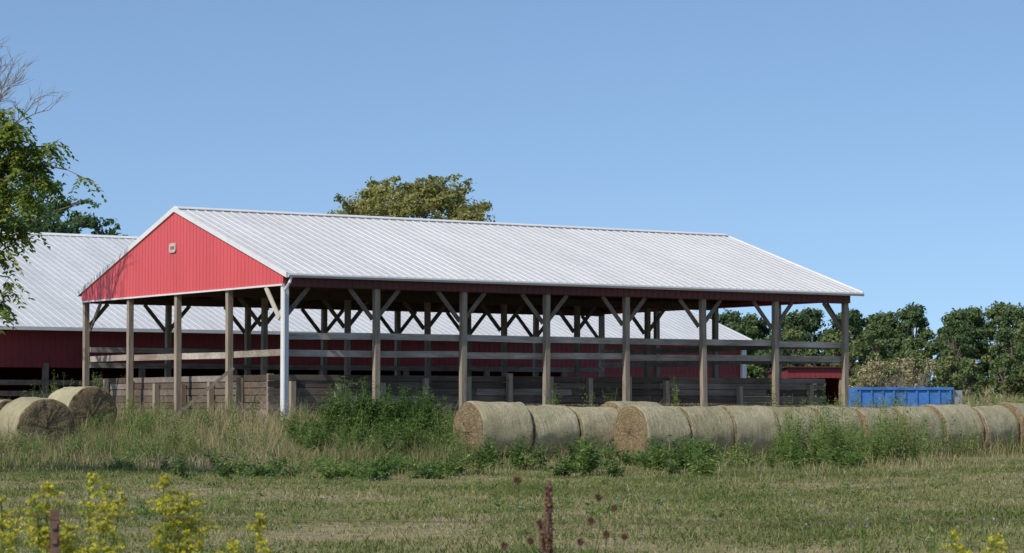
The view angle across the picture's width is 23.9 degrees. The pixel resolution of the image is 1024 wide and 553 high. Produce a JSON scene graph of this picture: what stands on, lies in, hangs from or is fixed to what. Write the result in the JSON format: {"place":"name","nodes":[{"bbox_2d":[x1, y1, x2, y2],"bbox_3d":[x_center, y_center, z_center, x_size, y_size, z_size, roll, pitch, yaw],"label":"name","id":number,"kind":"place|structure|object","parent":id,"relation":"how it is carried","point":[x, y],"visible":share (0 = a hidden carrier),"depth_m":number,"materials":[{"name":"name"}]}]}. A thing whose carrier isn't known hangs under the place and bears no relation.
{"place":"outdoors","nodes":[
{"label":"outdoors","id":0,"kind":"place"},
{"bbox_2d":[0,392,1023,552],"bbox_3d":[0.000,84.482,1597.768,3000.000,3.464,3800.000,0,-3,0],"label":"ground","id":1,"kind":"structure","parent":0,"point":[345,525],"depth_m":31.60,"materials":[{"name":"green plant"}]},
{"bbox_2d":[0,400,12,409],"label":"hay bale","id":2,"kind":"object","parent":1,"relation":"on","point":[3,403],"visible":0.09,"depth_m":69.44},
{"bbox_2d":[0,33,71,122],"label":"bare tree","id":3,"kind":"object","parent":1,"relation":"on","point":[9,86],"visible":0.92,"depth_m":76.78,"materials":[{"name":"plant"}]},
{"bbox_2d":[0,397,74,447],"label":"hay bale","id":4,"kind":"object","parent":1,"relation":"on","point":[49,414],"visible":0.59,"depth_m":65.48},
{"bbox_2d":[0,495,90,552],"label":"goldenrod","id":5,"kind":"object","parent":1,"relation":"on","point":[9,524],"visible":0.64,"depth_m":10.20,"materials":[{"name":"yellow plant"}]},
{"bbox_2d":[0,102,106,334],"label":"walnut tree","id":6,"kind":"object","parent":1,"relation":"on","point":[22,164],"visible":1,"depth_m":48.43,"materials":[{"name":"green plant"}]},
{"bbox_2d":[0,175,127,235],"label":"dark green tree","id":7,"kind":"object","parent":1,"relation":"on","point":[77,220],"visible":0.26,"depth_m":119.72,"materials":[{"name":"green plant"}]},
{"bbox_2d":[15,473,134,552],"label":"goldenrod","id":8,"kind":"object","parent":1,"relation":"on","point":[104,527],"visible":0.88,"depth_m":9.95,"materials":[{"name":"yellow plant"}]},
{"bbox_2d":[48,386,116,434],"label":"hay bale","id":9,"kind":"object","parent":1,"relation":"on","point":[82,401],"visible":0.39,"depth_m":70.89},
{"bbox_2d":[38,525,178,552],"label":"goldenrod","id":10,"kind":"object","parent":1,"relation":"on","point":[157,542],"visible":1,"depth_m":9.75,"materials":[{"name":"yellow plant"}]},
{"bbox_2d":[167,367,233,422],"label":"leaning board","id":11,"kind":"object","parent":1,"relation":"on","point":[207,389],"visible":0.64,"depth_m":71.56,"materials":[{"name":"brown wood"}]},
{"bbox_2d":[143,472,272,552],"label":"goldenrod","id":12,"kind":"object","parent":1,"relation":"on","point":[178,524],"visible":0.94,"depth_m":10.24,"materials":[{"name":"yellow plant"}]},
{"bbox_2d":[187,538,241,552],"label":"goldenrod","id":13,"kind":"object","parent":1,"relation":"on","point":[231,545],"visible":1,"depth_m":9.81,"materials":[{"name":"yellow plant"}]},
{"bbox_2d":[0,232,751,408],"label":"red cattle barn","id":14,"kind":"structure","parent":1,"relation":"on","point":[41,342],"depth_m":91.82,"materials":[{"name":"white metal"}]},
{"bbox_2d":[326,173,494,221],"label":"yellowing tree","id":15,"kind":"object","parent":1,"relation":"on","point":[418,198],"visible":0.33,"depth_m":133.53,"materials":[{"name":"green plant"}]},
{"bbox_2d":[77,206,864,424],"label":"open sided pole barn","id":16,"kind":"structure","parent":1,"relation":"on","point":[228,260],"depth_m":77.66,"materials":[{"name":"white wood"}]},
{"bbox_2d":[452,401,533,458],"bbox_3d":[-0.512,4.032,63.690,1.682,1.536,1.671,2,-11,-30],"label":"hay bale","id":17,"kind":"object","parent":1,"relation":"on","point":[503,422],"visible":0.69,"depth_m":63.11},
{"bbox_2d":[3,469,1008,532],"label":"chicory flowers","id":18,"kind":"object","parent":1,"relation":"on","point":[588,481],"visible":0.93,"depth_m":32.98,"materials":[{"name":"blue plant"}]},
{"bbox_2d":[0,510,1015,552],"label":"wire fence","id":19,"kind":"object","parent":1,"relation":"on","point":[54,532],"visible":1,"depth_m":9.06,"materials":[{"name":"metal"}]},
{"bbox_2d":[0,388,1020,451],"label":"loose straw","id":20,"kind":"object","parent":1,"relation":"on","point":[746,416],"visible":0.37,"depth_m":65.23,"materials":[{"name":"beige plant"}]},
{"bbox_2d":[0,370,1023,532],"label":"leafy weeds","id":21,"kind":"object","parent":1,"relation":"on","point":[411,420],"visible":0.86,"depth_m":57.61,"materials":[{"name":"green plant"}]},
{"bbox_2d":[0,383,1023,484],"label":"tall dry grass","id":22,"kind":"structure","parent":1,"relation":"on","point":[294,453],"depth_m":61.34,"materials":[{"name":"plant"}]},
{"bbox_2d":[500,475,543,552],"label":"dried seedhead plant","id":23,"kind":"object","parent":1,"relation":"on","point":[529,540],"visible":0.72,"depth_m":9.14,"materials":[{"name":"brown plant"}]},
{"bbox_2d":[536,481,553,552],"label":"dried dock stalk","id":24,"kind":"object","parent":1,"relation":"on","point":[546,539],"visible":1,"depth_m":8.96,"materials":[{"name":"plant"}]},
{"bbox_2d":[526,404,579,458],"bbox_3d":[0.772,4.134,64.519,1.611,1.466,1.632,1,-5,-34],"label":"hay bale","id":25,"kind":"object","parent":1,"relation":"on","point":[566,420],"visible":0.52,"depth_m":63.96},
{"bbox_2d":[562,406,618,458],"bbox_3d":[2.014,4.208,65.366,1.589,1.415,1.638,1,-12,-35],"label":"hay bale","id":26,"kind":"object","parent":1,"relation":"on","point":[605,426],"visible":0.35,"depth_m":64.71},
{"bbox_2d":[576,493,628,552],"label":"dried seedhead plant","id":27,"kind":"object","parent":1,"relation":"on","point":[605,533],"visible":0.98,"depth_m":9.24,"materials":[{"name":"brown plant"}]},
{"bbox_2d":[600,401,660,457],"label":"hay bale","id":28,"kind":"object","parent":1,"relation":"on","point":[618,404],"visible":0.2,"depth_m":65.88},
{"bbox_2d":[584,541,693,552],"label":"goldenrod","id":29,"kind":"object","parent":1,"relation":"on","point":[687,549],"visible":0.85,"depth_m":9.90,"materials":[{"name":"yellow plant"}]},
{"bbox_2d":[613,405,691,457],"bbox_3d":[3.729,4.144,64.570,1.575,1.427,1.576,4,-9,-33],"label":"hay bale","id":30,"kind":"object","parent":1,"relation":"on","point":[630,422],"visible":0.73,"depth_m":64.07},
{"bbox_2d":[674,406,734,456],"bbox_3d":[4.997,4.197,65.359,1.556,1.422,1.537,2,-4,-32],"label":"hay bale","id":31,"kind":"object","parent":1,"relation":"on","point":[699,417],"visible":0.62,"depth_m":64.86},
{"bbox_2d":[719,405,779,458],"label":"hay bale","id":32,"kind":"object","parent":1,"relation":"on","point":[755,423],"visible":0.44,"depth_m":65.53},
{"bbox_2d":[767,406,822,457],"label":"hay bale","id":33,"kind":"object","parent":1,"relation":"on","point":[780,413],"visible":0.3,"depth_m":66.39},
{"bbox_2d":[767,367,841,406],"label":"red shed","id":34,"kind":"structure","parent":1,"relation":"on","point":[832,376],"depth_m":105.15,"materials":[{"name":"red metal"}]},
{"bbox_2d":[805,405,862,447],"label":"hay bale","id":35,"kind":"object","parent":1,"relation":"on","point":[852,418],"visible":0.2,"depth_m":67.50},
{"bbox_2d":[783,510,934,552],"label":"goldenrod","id":36,"kind":"object","parent":1,"relation":"on","point":[864,548],"visible":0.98,"depth_m":9.98,"materials":[{"name":"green plant"}]},
{"bbox_2d":[710,300,1023,398],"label":"woodland treeline","id":37,"kind":"object","parent":1,"relation":"on","point":[959,345],"visible":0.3,"depth_m":264.99,"materials":[{"name":"green plant"}]},
{"bbox_2d":[848,407,904,451],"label":"hay bale","id":38,"kind":"object","parent":1,"relation":"on","point":[864,419],"visible":0.23,"depth_m":68.03},
{"bbox_2d":[849,354,941,387],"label":"dead shrub","id":39,"kind":"object","parent":1,"relation":"on","point":[871,374],"visible":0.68,"depth_m":139.65,"materials":[{"name":"brown plant"}]},
{"bbox_2d":[849,387,961,407],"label":"blue dumpster","id":40,"kind":"object","parent":1,"relation":"on","point":[929,395],"visible":0.48,"depth_m":98.92,"materials":[{"name":"paint"}]},
{"bbox_2d":[885,406,944,455],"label":"hay bale","id":41,"kind":"object","parent":1,"relation":"on","point":[921,410],"visible":0.33,"depth_m":69.04},
{"bbox_2d":[922,404,984,455],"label":"hay bale","id":42,"kind":"object","parent":1,"relation":"on","point":[963,412],"visible":0.45,"depth_m":69.78},
{"bbox_2d":[924,523,1009,552],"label":"goldenrod","id":43,"kind":"object","parent":1,"relation":"on","point":[994,540],"visible":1,"depth_m":10.12,"materials":[{"name":"yellow plant"}]},
{"bbox_2d":[972,405,1019,453],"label":"hay bale","id":44,"kind":"object","parent":1,"relation":"on","point":[996,410],"visible":0.46,"depth_m":70.58},
{"bbox_2d":[997,402,1023,452],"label":"hay bale","id":45,"kind":"object","parent":1,"relation":"on","point":[1018,409],"visible":0.33,"depth_m":71.19},
{"bbox_2d":[0,0,1023,391],"label":"sky","id":46,"kind":"structure","parent":0,"point":[875,148],"materials":[{"name":"blue"}]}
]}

